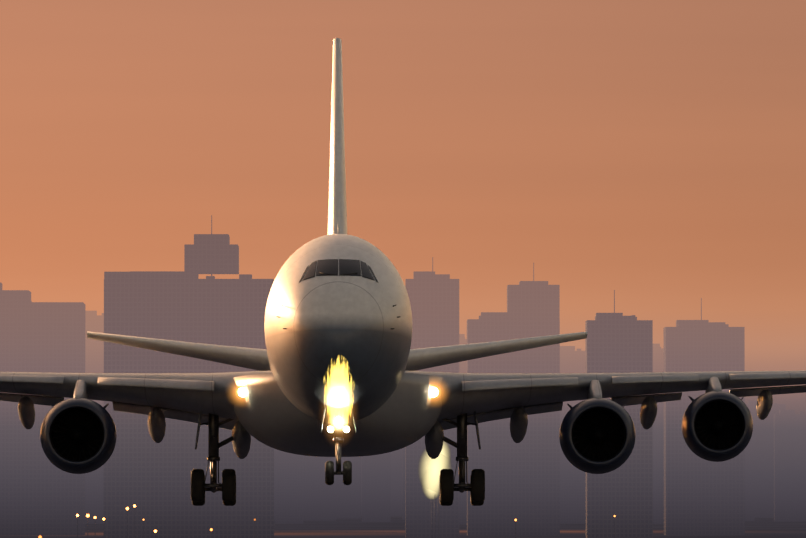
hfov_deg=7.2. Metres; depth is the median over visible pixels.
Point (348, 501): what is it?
building
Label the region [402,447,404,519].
building
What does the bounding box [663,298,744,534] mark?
building
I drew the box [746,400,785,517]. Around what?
building
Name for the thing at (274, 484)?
city block
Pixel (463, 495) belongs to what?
building
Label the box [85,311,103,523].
building
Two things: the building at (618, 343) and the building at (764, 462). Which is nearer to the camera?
the building at (618, 343)
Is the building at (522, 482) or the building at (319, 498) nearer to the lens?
the building at (522, 482)
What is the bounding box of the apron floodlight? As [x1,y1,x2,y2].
[418,441,451,537]
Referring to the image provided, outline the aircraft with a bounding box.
[0,38,805,505]
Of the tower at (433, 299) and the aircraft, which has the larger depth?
the tower at (433, 299)
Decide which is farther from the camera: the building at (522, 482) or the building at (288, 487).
the building at (288, 487)
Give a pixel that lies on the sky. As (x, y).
(484, 139)
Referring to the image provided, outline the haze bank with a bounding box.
[0,278,805,515]
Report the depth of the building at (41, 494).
5195.66 m
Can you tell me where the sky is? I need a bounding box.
[0,0,805,278]
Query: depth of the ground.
6188.48 m
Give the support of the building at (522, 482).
on the ground
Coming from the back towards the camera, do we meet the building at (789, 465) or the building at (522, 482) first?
the building at (789, 465)
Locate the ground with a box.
[0,516,805,537]
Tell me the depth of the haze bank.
11510.34 m
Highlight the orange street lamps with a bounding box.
[76,504,156,537]
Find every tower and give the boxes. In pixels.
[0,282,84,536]
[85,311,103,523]
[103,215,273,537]
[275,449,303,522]
[405,257,458,537]
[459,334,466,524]
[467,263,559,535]
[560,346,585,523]
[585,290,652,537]
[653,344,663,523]
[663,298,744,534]
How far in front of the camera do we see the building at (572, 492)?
7898.71 m
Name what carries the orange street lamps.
on the ground
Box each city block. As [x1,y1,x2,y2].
[274,449,274,520]
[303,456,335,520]
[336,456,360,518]
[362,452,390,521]
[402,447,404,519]
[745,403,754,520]
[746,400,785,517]
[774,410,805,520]
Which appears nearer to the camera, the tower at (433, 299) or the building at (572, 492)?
the tower at (433, 299)

